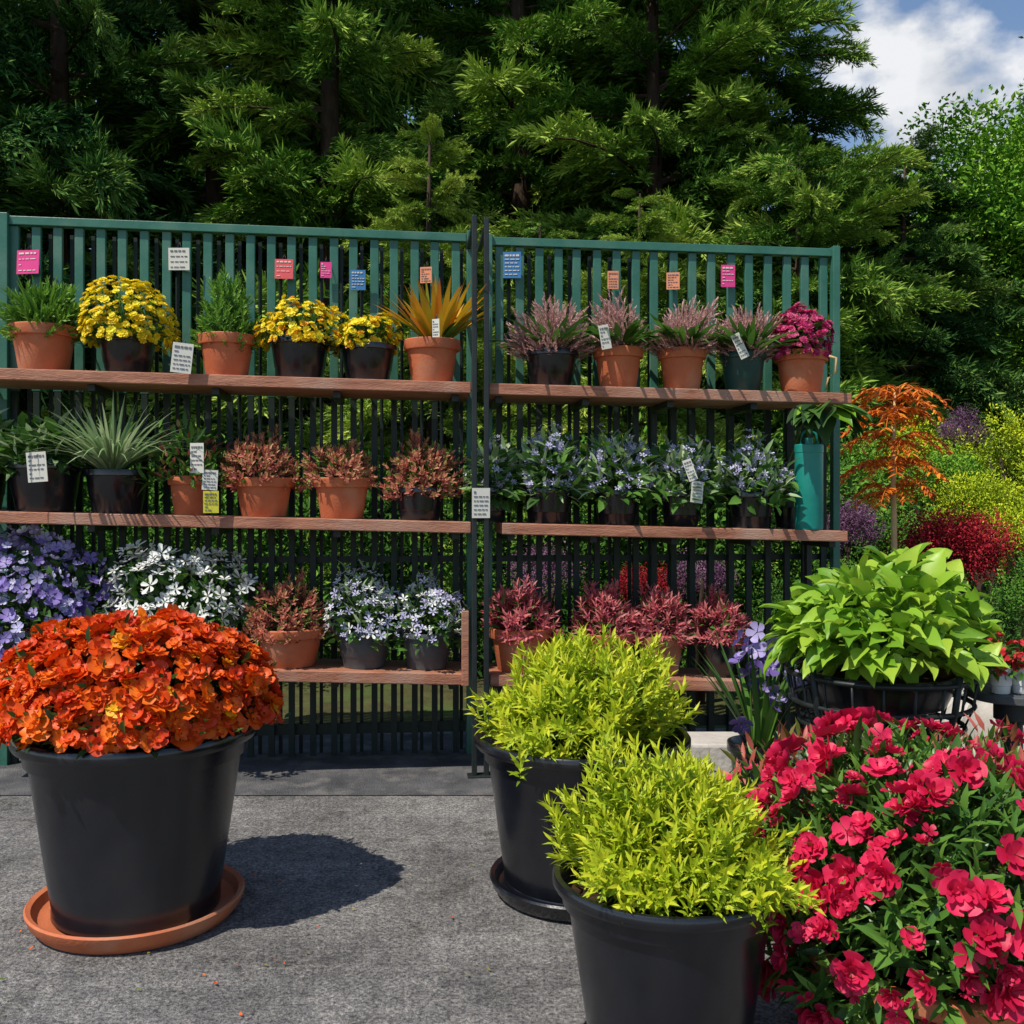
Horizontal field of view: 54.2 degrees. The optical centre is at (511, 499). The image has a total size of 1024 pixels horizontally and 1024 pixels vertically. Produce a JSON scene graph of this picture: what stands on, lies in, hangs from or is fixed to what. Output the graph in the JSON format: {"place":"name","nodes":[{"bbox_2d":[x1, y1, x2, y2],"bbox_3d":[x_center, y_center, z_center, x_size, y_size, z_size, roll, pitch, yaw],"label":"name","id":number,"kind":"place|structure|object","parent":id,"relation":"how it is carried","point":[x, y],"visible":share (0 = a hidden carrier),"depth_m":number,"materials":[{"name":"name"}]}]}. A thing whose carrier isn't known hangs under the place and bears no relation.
{"place":"outdoors","nodes":[
{"label":"outdoors","id":0,"kind":"place"},
{"bbox_2d":[15,393,221,513],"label":"potted ornamental grass","id":1,"kind":"object","parent":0,"point":[112,489],"depth_m":4.29,"materials":[{"name":"plant"}]},
{"bbox_2d":[0,728,1019,1023],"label":"paved yard","id":2,"kind":"structure","parent":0,"point":[398,944],"depth_m":2.76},
{"bbox_2d":[0,603,291,954],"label":"potted orange chrysanthemum","id":3,"kind":"object","parent":2,"relation":"on","point":[132,774],"visible":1,"depth_m":2.72,"materials":[{"name":"plant"}]},
{"bbox_2d":[0,734,492,794],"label":"weed barrier mat","id":4,"kind":"object","parent":2,"relation":"on","point":[427,771],"depth_m":4.48,"materials":[{"name":"fabric"}]},
{"bbox_2d":[0,212,851,778],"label":"plant display rack","id":5,"kind":"object","parent":2,"relation":"on","point":[460,670],"visible":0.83,"depth_m":4.76,"materials":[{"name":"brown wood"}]},
{"bbox_2d":[0,408,47,509],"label":"potted leafy plant","id":6,"kind":"object","parent":5,"relation":"on","point":[4,423],"visible":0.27,"depth_m":4.33,"materials":[{"name":"green plant"}]},
{"bbox_2d":[16,245,39,273],"bbox_3d":[-2.216,-1.106,4.591,0.110,0.142,0.026,0,-3,8],"label":"price tag","id":7,"kind":"object","parent":5,"relation":"attached to","point":[27,261],"visible":1,"depth_m":4.58,"materials":[{"name":"paper"}]},
{"bbox_2d":[0,409,93,511],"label":"potted leafy plant","id":8,"kind":"object","parent":5,"relation":"on","point":[57,491],"visible":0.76,"depth_m":4.26,"materials":[{"name":"green plant"}]},
{"bbox_2d":[26,445,47,482],"bbox_3d":[-1.984,-0.154,4.184,0.084,0.157,0.026,-4,2,2],"label":"price tag","id":9,"kind":"object","parent":8,"relation":"attached to","point":[37,466],"visible":1,"depth_m":4.17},
{"bbox_2d":[0,273,96,369],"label":"potted fern","id":10,"kind":"object","parent":5,"relation":"on","point":[42,332],"visible":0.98,"depth_m":4.28,"materials":[{"name":"green plant"}]},
{"bbox_2d":[0,524,135,661],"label":"potted violet petunia","id":11,"kind":"object","parent":5,"relation":"on","point":[51,589],"visible":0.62,"depth_m":4.27,"materials":[{"name":"purple plant"}]},
{"bbox_2d":[76,275,181,371],"bbox_3d":[-1.690,-0.764,4.429,0.431,0.434,0.447,0,0,4],"label":"potted yellow chrysanthemum","id":12,"kind":"object","parent":5,"relation":"on","point":[121,344],"visible":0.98,"depth_m":4.32,"materials":[{"name":"plant"}]},
{"bbox_2d":[93,537,259,641],"bbox_3d":[-1.473,0.449,4.439,0.688,0.572,0.628,0,0,26],"label":"potted white cyclamen","id":13,"kind":"object","parent":5,"relation":"on","point":[169,577],"visible":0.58,"depth_m":4.34,"materials":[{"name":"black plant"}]},
{"bbox_2d":[168,243,189,269],"bbox_3d":[-1.548,-1.137,4.655,0.098,0.135,0.024,0,0,1],"label":"price tag","id":14,"kind":"object","parent":5,"relation":"attached to","point":[178,258],"visible":1,"depth_m":4.65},
{"bbox_2d":[170,337,193,373],"bbox_3d":[-1.399,-0.618,4.249,0.085,0.159,0.026,6,-1,-9],"label":"price tag","id":15,"kind":"object","parent":5,"relation":"attached to","point":[181,357],"visible":1,"depth_m":4.24,"materials":[{"name":"paper"}]},
{"bbox_2d":[128,409,237,514],"bbox_3d":[-1.429,-0.172,4.436,0.471,0.476,0.475,0,0,-3],"label":"potted coleus","id":16,"kind":"object","parent":5,"relation":"on","point":[187,492],"visible":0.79,"depth_m":4.37,"materials":[{"name":"plant"}]},
{"bbox_2d":[190,436,203,472],"bbox_3d":[-1.337,-0.194,4.255,0.060,0.159,0.026,0,1,5],"label":"price tag","id":17,"kind":"object","parent":16,"relation":"hanging from","point":[197,461],"visible":1,"depth_m":4.25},
{"bbox_2d":[202,463,217,489],"bbox_3d":[-1.285,-0.101,4.262,0.064,0.117,0.026,3,-1,-9],"label":"price tag","id":18,"kind":"object","parent":16,"relation":"attached to","point":[209,479],"visible":1,"depth_m":4.25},
{"bbox_2d":[203,490,218,512],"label":"price tag","id":19,"kind":"object","parent":5,"relation":"attached to","point":[210,501],"visible":1,"depth_m":4.25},
{"bbox_2d":[188,263,261,374],"bbox_3d":[-1.265,-0.791,4.440,0.324,0.502,0.300,0,0,-2],"label":"potted dwarf cypress","id":20,"kind":"object","parent":5,"relation":"on","point":[226,344],"visible":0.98,"depth_m":4.37,"materials":[{"name":"plant"}]},
{"bbox_2d":[219,423,312,516],"bbox_3d":[-1.124,-0.137,4.457,0.351,0.421,0.388,0,0,42],"label":"potted red sedum","id":21,"kind":"object","parent":5,"relation":"on","point":[265,493],"visible":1,"depth_m":4.38,"materials":[{"name":"plant"}]},
{"bbox_2d":[275,256,292,278],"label":"price tag","id":22,"kind":"object","parent":5,"relation":"attached to","point":[283,268],"visible":1,"depth_m":4.70,"materials":[{"name":"paper"}]},
{"bbox_2d":[239,566,334,668],"bbox_3d":[-1.023,0.515,4.463,0.420,0.445,0.412,0,0,22],"label":"potted red sedum","id":23,"kind":"object","parent":5,"relation":"on","point":[286,642],"visible":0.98,"depth_m":4.39,"materials":[{"name":"plant"}]},
{"bbox_2d":[252,294,350,377],"bbox_3d":[-0.940,-0.719,4.482,0.439,0.369,0.367,0,0,-2],"label":"potted yellow chrysanthemum","id":24,"kind":"object","parent":5,"relation":"on","point":[300,349],"visible":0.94,"depth_m":4.39,"materials":[{"name":"plant"}]},
{"bbox_2d":[299,439,377,518],"bbox_3d":[-0.780,-0.100,4.491,0.362,0.365,0.390,0,0,-17],"label":"potted red sedum","id":25,"kind":"object","parent":5,"relation":"on","point":[340,495],"visible":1,"depth_m":4.42,"materials":[{"name":"ceramic"}]},
{"bbox_2d":[350,265,365,289],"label":"price tag","id":26,"kind":"object","parent":5,"relation":"attached to","point":[357,279],"visible":1,"depth_m":4.73,"materials":[{"name":"paper"}]},
{"bbox_2d":[326,312,404,379],"bbox_3d":[-0.682,-0.685,4.531,0.352,0.311,0.349,0,0,-25],"label":"potted yellow chrysanthemum","id":27,"kind":"object","parent":5,"relation":"on","point":[366,350],"visible":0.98,"depth_m":4.43,"materials":[{"name":"plant"}]},
{"bbox_2d":[323,559,411,668],"bbox_3d":[-0.659,0.507,4.502,0.412,0.485,0.388,0,0,11],"label":"potted white aster","id":28,"kind":"object","parent":5,"relation":"on","point":[364,638],"visible":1,"depth_m":4.44,"materials":[{"name":"plant"}]},
{"bbox_2d":[378,428,468,519],"bbox_3d":[-0.400,-0.120,4.537,0.374,0.422,0.385,0,0,33],"label":"potted red sedum","id":29,"kind":"object","parent":5,"relation":"on","point":[423,499],"visible":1,"depth_m":4.46,"materials":[{"name":"plant"}]},
{"bbox_2d":[389,565,469,669],"bbox_3d":[-0.377,0.526,4.536,0.378,0.468,0.374,0,0,-37],"label":"potted white aster","id":30,"kind":"object","parent":5,"relation":"on","point":[427,647],"visible":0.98,"depth_m":4.47,"materials":[{"name":"plant"}]},
{"bbox_2d":[376,275,494,381],"bbox_3d":[-0.336,-0.771,4.600,0.546,0.493,0.606,0,0,7],"label":"potted croton","id":31,"kind":"object","parent":5,"relation":"on","point":[430,358],"visible":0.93,"depth_m":4.45,"materials":[{"name":"plant"}]},
{"bbox_2d":[472,481,489,517],"bbox_3d":[-0.137,-0.003,4.388,0.079,0.163,0.026,0,1,-8],"label":"price tag","id":32,"kind":"object","parent":5,"relation":"attached to","point":[480,502],"visible":1,"depth_m":4.38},
{"bbox_2d":[456,433,525,521],"bbox_3d":[-0.090,-0.110,4.577,0.368,0.419,0.317,0,0,8],"label":"potted lavender aster","id":33,"kind":"object","parent":5,"relation":"on","point":[502,460],"visible":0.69,"depth_m":4.51,"materials":[{"name":"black plant"}]},
{"bbox_2d":[503,247,520,277],"bbox_3d":[0.000,-1.145,4.810,0.086,0.158,0.024,0,0,1],"label":"price tag","id":34,"kind":"object","parent":5,"relation":"attached to","point":[511,264],"visible":1,"depth_m":4.80,"materials":[{"name":"paper"}]},
{"bbox_2d":[480,573,563,672],"bbox_3d":[0.032,0.553,4.583,0.391,0.451,0.401,0,0,-43],"label":"potted red leucothoe","id":35,"kind":"object","parent":5,"relation":"on","point":[509,630],"visible":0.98,"depth_m":4.50,"materials":[{"name":"plant"}]},
{"bbox_2d":[503,421,595,523],"bbox_3d":[0.158,-0.129,4.619,0.472,0.471,0.448,0,0,9],"label":"potted lavender aster","id":36,"kind":"object","parent":5,"relation":"on","point":[548,501],"visible":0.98,"depth_m":4.51,"materials":[{"name":"plant"}]},
{"bbox_2d":[471,292,650,384],"bbox_3d":[0.195,-0.740,4.603,0.696,0.452,0.765,0,0,-39],"label":"potted heather","id":37,"kind":"object","parent":5,"relation":"on","point":[551,355],"visible":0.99,"depth_m":4.52,"materials":[{"name":"plant"}]},
{"bbox_2d":[568,579,653,660],"bbox_3d":[0.444,0.577,4.636,0.391,0.437,0.388,0,0,-26],"label":"potted red leucothoe","id":38,"kind":"object","parent":5,"relation":"on","point":[602,606],"visible":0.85,"depth_m":4.58,"materials":[{"name":"plant"}]},
{"bbox_2d":[549,286,684,386],"bbox_3d":[0.548,-0.750,4.628,0.654,0.480,0.656,0,0,23],"label":"potted heather","id":39,"kind":"object","parent":5,"relation":"on","point":[618,363],"visible":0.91,"depth_m":4.55,"materials":[{"name":"plant"}]},
{"bbox_2d":[571,423,669,524],"bbox_3d":[0.486,-0.120,4.649,0.490,0.469,0.477,0,0,-26],"label":"potted lavender aster","id":40,"kind":"object","parent":5,"relation":"on","point":[619,505],"visible":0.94,"depth_m":4.55,"materials":[{"name":"plant"}]},
{"bbox_2d":[629,583,696,675],"bbox_3d":[0.685,0.591,4.663,0.352,0.430,0.321,0,0,15],"label":"potted red leucothoe","id":41,"kind":"object","parent":5,"relation":"on","point":[674,639],"visible":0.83,"depth_m":4.59,"materials":[{"name":"plant"}]},
{"bbox_2d":[639,433,733,525],"bbox_3d":[0.784,-0.103,4.675,0.493,0.449,0.423,0,0,33],"label":"potted lavender aster","id":42,"kind":"object","parent":5,"relation":"on","point":[678,508],"visible":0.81,"depth_m":4.59,"materials":[{"name":"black plant"}]},
{"bbox_2d":[637,295,754,388],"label":"potted heather","id":43,"kind":"object","parent":5,"relation":"on","point":[681,363],"visible":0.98,"depth_m":4.58,"materials":[{"name":"plant"}]},
{"bbox_2d":[683,583,751,676],"bbox_3d":[0.956,0.601,4.677,0.330,0.433,0.334,0,0,16],"label":"potted red leucothoe","id":44,"kind":"object","parent":5,"relation":"on","point":[731,621],"visible":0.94,"depth_m":4.62,"materials":[{"name":"plant"}]},
{"bbox_2d":[721,260,734,286],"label":"price tag","id":45,"kind":"object","parent":5,"relation":"attached to","point":[727,275],"visible":1,"depth_m":4.91,"materials":[{"name":"paper"}]},
{"bbox_2d":[708,429,801,527],"bbox_3d":[1.149,-0.102,4.698,0.508,0.464,0.493,0,0,-1],"label":"potted lavender aster","id":46,"kind":"object","parent":5,"relation":"on","point":[753,504],"visible":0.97,"depth_m":4.62,"materials":[{"name":"plant"}]},
{"bbox_2d":[702,303,828,390],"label":"potted heather","id":47,"kind":"object","parent":5,"relation":"on","point":[746,373],"visible":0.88,"depth_m":4.62,"materials":[{"name":"plant"}]},
{"bbox_2d":[766,301,834,391],"bbox_3d":[1.370,-0.718,4.722,0.330,0.441,0.316,0,0,-11],"label":"potted magenta chrysanthemum","id":48,"kind":"object","parent":5,"relation":"on","point":[800,368],"visible":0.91,"depth_m":4.64,"materials":[{"name":"plant"}]},
{"bbox_2d":[794,430,823,529],"bbox_3d":[1.379,-0.101,4.642,0.132,0.475,0.132,0,0,0],"label":"teal watering canister","id":49,"kind":"object","parent":5,"relation":"on","point":[809,482],"visible":0.98,"depth_m":4.59,"materials":[{"name":"plastic"}]},
{"bbox_2d":[773,400,873,527],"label":"potted philodendron","id":50,"kind":"object","parent":5,"relation":"on","point":[821,420],"visible":0.95,"depth_m":4.49,"materials":[{"name":"green plastic"}]},
{"bbox_2d":[466,621,703,923],"bbox_3d":[0.210,0.794,3.108,0.673,0.846,0.888,0,0,21],"label":"potted lime spirea","id":51,"kind":"object","parent":2,"relation":"on","point":[555,713],"visible":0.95,"depth_m":2.94,"materials":[{"name":"plant"}]},
{"bbox_2d":[538,729,826,1023],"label":"potted lime spirea","id":52,"kind":"object","parent":2,"relation":"on","point":[674,888],"visible":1,"depth_m":1.99,"materials":[{"name":"plant"}]},
{"bbox_2d":[686,732,738,786],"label":"stone block","id":53,"kind":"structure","parent":2,"relation":"on","point":[703,743],"depth_m":4.22,"materials":[{"name":"stone"}]},
{"bbox_2d":[693,613,806,787],"bbox_3d":[0.986,0.837,4.013,0.588,0.761,0.493,0,0,0],"label":"potted purple iris","id":54,"kind":"object","parent":2,"relation":"on","point":[769,703],"visible":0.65,"depth_m":3.96,"materials":[{"name":"plant"}]},
{"bbox_2d":[714,717,898,933],"bbox_3d":[0.862,0.927,2.919,0.756,0.579,0.566,0,0,42],"label":"potted blush azalea","id":55,"kind":"object","parent":2,"relation":"on","point":[753,767],"visible":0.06,"depth_m":2.95,"materials":[{"name":"plant"}]},
{"bbox_2d":[759,543,1009,784],"bbox_3d":[1.324,0.686,3.578,0.864,1.072,0.878,0,0,0],"label":"potted hosta on stand","id":56,"kind":"object","parent":2,"relation":"on","point":[894,622],"visible":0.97,"depth_m":3.40,"materials":[{"name":"plant"}]},
{"bbox_2d":[746,706,1023,1023],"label":"potted crimson azalea","id":57,"kind":"object","parent":2,"relation":"on","point":[941,943],"visible":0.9,"depth_m":2.11,"materials":[{"name":"plant"}]},
{"bbox_2d":[869,712,1023,891],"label":"potted blush azalea","id":58,"kind":"object","parent":2,"relation":"on","point":[1004,727],"visible":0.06,"depth_m":2.99,"materials":[{"name":"plant"}]},
{"bbox_2d":[908,583,1023,692],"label":"green shrub","id":59,"kind":"object","parent":2,"relation":"on","point":[1003,625],"visible":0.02,"depth_m":5.12,"materials":[{"name":"green plant"}]},
{"bbox_2d":[962,700,1023,749],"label":"garden boulder","id":60,"kind":"object","parent":2,"relation":"on","point":[984,711],"visible":0.09,"depth_m":4.42,"materials":[{"name":"stone"}]},
{"bbox_2d":[966,682,1023,756],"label":"garden side table","id":61,"kind":"object","parent":2,"relation":"on","point":[1011,705],"visible":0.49,"depth_m":3.44,"materials":[{"name":"grey plastic"}]},
{"bbox_2d":[977,632,1022,693],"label":"potted red begonia","id":62,"kind":"object","parent":61,"relation":"on","point":[1003,685],"visible":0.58,"depth_m":3.41,"materials":[{"name":"white plastic"}]},
{"bbox_2d":[1005,639,1023,693],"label":"potted red begonia","id":63,"kind":"object","parent":61,"relation":"on","point":[1017,686],"visible":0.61,"depth_m":3.42,"materials":[{"name":"plant"}]},
{"bbox_2d":[981,551,1023,632],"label":"green shrub","id":64,"kind":"object","parent":2,"relation":"on","point":[1016,598],"visible":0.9,"depth_m":5.20,"materials":[{"name":"green plant"}]},
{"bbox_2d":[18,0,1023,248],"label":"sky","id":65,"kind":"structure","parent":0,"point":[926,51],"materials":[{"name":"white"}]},
{"bbox_2d":[24,574,1023,727],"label":"ground","id":66,"kind":"structure","parent":0,"point":[719,706],"depth_m":6.07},
{"bbox_2d":[0,0,128,252],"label":"conifer tree","id":67,"kind":"object","parent":66,"relation":"on","point":[72,93],"visible":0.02,"depth_m":16.35,"materials":[{"name":"green plant"}]},
{"bbox_2d":[0,1,162,544],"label":"conifer tree","id":68,"kind":"object","parent":66,"relation":"on","point":[38,199],"visible":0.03,"depth_m":13.03,"materials":[{"name":"green plant"}]},
{"bbox_2d":[5,0,306,568],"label":"conifer tree","id":69,"kind":"object","parent":66,"relation":"on","point":[181,165],"visible":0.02,"depth_m":15.56,"materials":[{"name":"green plant"}]},
{"bbox_2d":[0,0,328,612],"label":"conifer tree","id":70,"kind":"object","parent":66,"relation":"on","point":[105,27],"visible":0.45,"depth_m":10.56,"materials":[{"name":"green plant"}]},
{"bbox_2d":[19,0,411,586],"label":"conifer tree","id":71,"kind":"object","parent":66,"relation":"on","point":[213,190],"visible":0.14,"depth_m":11.71,"materials":[{"name":"green plant"}]},
{"bbox_2d":[32,0,516,641],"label":"conifer tree","id":72,"kind":"object","parent":66,"relation":"on","point":[294,192],"visible":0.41,"depth_m":10.88,"materials":[{"name":"green plant"}]},
{"bbox_2d":[85,0,467,369],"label":"conifer tree","id":73,"kind":"object","parent":66,"relation":"on","point":[242,187],"depth_m":15.84,"materials":[{"name":"green plant"}]},
{"bbox_2d":[276,111,587,614],"bbox_3d":[-0.682,-1.105,9.831,3.219,5.128,3.305,0,0,0],"label":"conifer tree","id":74,"kind":"object","parent":66,"relation":"on","point":[455,181],"visible":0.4,"depth_m":9.34,"materials":[{"name":"green plant"}]},
{"bbox_2d":[313,0,557,417],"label":"conifer tree","id":75,"kind":"object","parent":66,"relation":"on","point":[379,127],"visible":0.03,"depth_m":16.87,"materials":[{"name":"green plant"}]},
{"bbox_2d":[275,0,645,564],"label":"conifer tree","id":76,"kind":"object","parent":66,"relation":"on","point":[514,37],"visible":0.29,"depth_m":11.94,"materials":[{"name":"green plant"}]},
{"bbox_2d":[19,412,935,679],"bbox_3d":[-1.032,0.483,7.029,8.054,2.155,1.857,0,0,0],"label":"hedge","id":77,"kind":"object","parent":66,"relation":"on","point":[719,521],"visible":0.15,"depth_m":6.82,"materials":[{"name":"plant"}]},
{"bbox_2d":[408,220,626,609],"bbox_3d":[0.218,-0.749,9.594,2.649,4.040,2.658,0,0,0],"label":"conifer tree","id":78,"kind":"object","parent":66,"relation":"on","point":[536,229],"visible":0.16,"depth_m":9.66,"materials":[{"name":"green plant"}]},
{"bbox_2d":[505,538,587,651],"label":"purple smokebush","id":79,"kind":"object","parent":66,"relation":"on","point":[544,567],"visible":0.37,"depth_m":5.86,"materials":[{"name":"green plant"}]},
{"bbox_2d":[441,0,726,285],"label":"conifer tree","id":80,"kind":"object","parent":66,"relation":"on","point":[668,41],"visible":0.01,"depth_m":16.35,"materials":[{"name":"green plant"}]},
{"bbox_2d":[607,561,680,664],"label":"japanese maple shrub","id":81,"kind":"object","parent":66,"relation":"on","point":[660,580],"visible":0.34,"depth_m":6.02,"materials":[{"name":"red plant"}]},
{"bbox_2d":[505,187,799,656],"bbox_3d":[1.026,-0.729,9.266,2.995,4.393,3.088,0,0,45],"label":"conifer tree","id":82,"kind":"object","parent":66,"relation":"on","point":[655,218],"visible":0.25,"depth_m":9.16,"materials":[{"name":"green plant"}]},
{"bbox_2d":[463,0,888,631],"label":"conifer tree","id":83,"kind":"object","parent":66,"relation":"on","point":[613,116],"visible":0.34,"depth_m":11.30,"materials":[{"name":"green plant"}]},
{"bbox_2d":[664,548,739,704],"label":"purple smokebush","id":84,"kind":"object","parent":66,"relation":"on","point":[700,592],"visible":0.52,"depth_m":5.97,"materials":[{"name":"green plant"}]},
{"bbox_2d":[738,571,800,702],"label":"green shrub","id":85,"kind":"object","parent":66,"relation":"on","point":[774,599],"visible":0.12,"depth_m":5.94,"materials":[{"name":"green plant"}]},
{"bbox_2d":[621,0,957,440],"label":"conifer tree","id":86,"kind":"object","parent":66,"relation":"on","point":[797,96],"visible":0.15,"depth_m":11.78,"materials":[{"name":"green plant"}]},
{"bbox_2d":[620,124,1023,594],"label":"conifer tree","id":87,"kind":"object","parent":66,"relation":"on","point":[871,302],"visible":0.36,"depth_m":10.03,"materials":[{"name":"green plant"}]},
{"bbox_2d":[827,435,889,561],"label":"green shrub","id":88,"kind":"object","parent":66,"relation":"on","point":[876,476],"visible":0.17,"depth_m":7.58,"materials":[{"name":"green plant"}]},
{"bbox_2d":[827,495,890,569],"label":"purple smokebush","id":89,"kind":"object","parent":66,"relation":"on","point":[856,518],"visible":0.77,"depth_m":6.14,"materials":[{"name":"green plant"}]},
{"bbox_2d":[827,476,917,563],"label":"shrub","id":90,"kind":"object","parent":66,"relation":"on","point":[876,501],"visible":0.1,"depth_m":6.92,"materials":[{"name":"plant"}]},
{"bbox_2d":[828,383,953,562],"bbox_3d":[2.048,0.302,5.396,0.655,1.836,0.606,0,0,0],"label":"sumac tree","id":91,"kind":"object","parent":66,"relation":"on","point":[894,416],"visible":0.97,"depth_m":5.35,"materials":[{"name":"orange plant"}]},
{"bbox_2d":[841,413,985,553],"bbox_3d":[3.515,0.242,8.895,1.281,2.020,1.087,0,0,0],"label":"golden shrub","id":92,"kind":"object","parent":66,"relation":"on","point":[926,446],"visible":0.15,"depth_m":8.71,"materials":[{"name":"yellow plant"}]},
{"bbox_2d":[814,123,1023,604],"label":"conifer tree","id":93,"kind":"object","parent":66,"relation":"on","point":[985,375],"visible":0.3,"depth_m":11.48,"materials":[{"name":"green plant"}]},
{"bbox_2d":[861,501,978,655],"bbox_3d":[2.703,0.625,6.598,0.770,1.249,0.803,0,0,0],"label":"green shrub","id":94,"kind":"object","parent":66,"relation":"on","point":[899,518],"visible":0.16,"depth_m":6.53,"materials":[{"name":"green plant"}]},
{"bbox_2d":[848,155,1023,460],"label":"maple tree","id":95,"kind":"object","parent":66,"relation":"on","point":[914,174],"visible":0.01,"depth_m":13.69,"materials":[{"name":"green plant"}]},
{"bbox_2d":[849,84,1023,485],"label":"maple tree","id":96,"kind":"object","parent":66,"relation":"on","point":[1008,244],"visible":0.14,"depth_m":12.75,"materials":[{"name":"green plant"}]},
{"bbox_2d":[896,439,1001,526],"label":"green shrub","id":97,"kind":"object","parent":66,"relation":"on","point":[946,463],"visible":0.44,"depth_m":7.69,"materials":[{"name":"green plant"}]},
{"bbox_2d":[880,501,1023,655],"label":"japanese maple shrub","id":98,"kind":"object","parent":66,"relation":"on","point":[968,540],"visible":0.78,"depth_m":5.39,"materials":[{"name":"red plant"}]},
{"bbox_2d":[897,36,1023,484],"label":"maple tree","id":99,"kind":"object","parent":66,"relation":"on","point":[993,189],"visible":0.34,"depth_m":12.08,"materials":[{"name":"green plant"}]},
{"bbox_2d":[935,405,993,594],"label":"purple smokebush","id":100,"kind":"object","parent":66,"relation":"on","point":[963,431],"visible":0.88,"depth_m":8.14,"materials":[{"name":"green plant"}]},
{"bbox_2d":[921,466,1023,618],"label":"golden shrub","id":101,"kind":"object","parent":66,"relation":"on","point":[978,496],"visible":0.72,"depth_m":6.98,"materials":[{"name":"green plant"}]},
{"bbox_2d":[938,402,1023,642],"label":"golden shrub","id":102,"kind":"object","parent":66,"relation":"on","point":[1019,466],"visible":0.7,"depth_m":8.07,"materials":[{"name":"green plant"}]},
{"bbox_2d":[977,500,1023,636],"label":"golden shrub","id":103,"kind":"object","parent":66,"relation":"on","point":[1019,531],"visible":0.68,"depth_m":6.61,"materials":[{"name":"yellow plant"}]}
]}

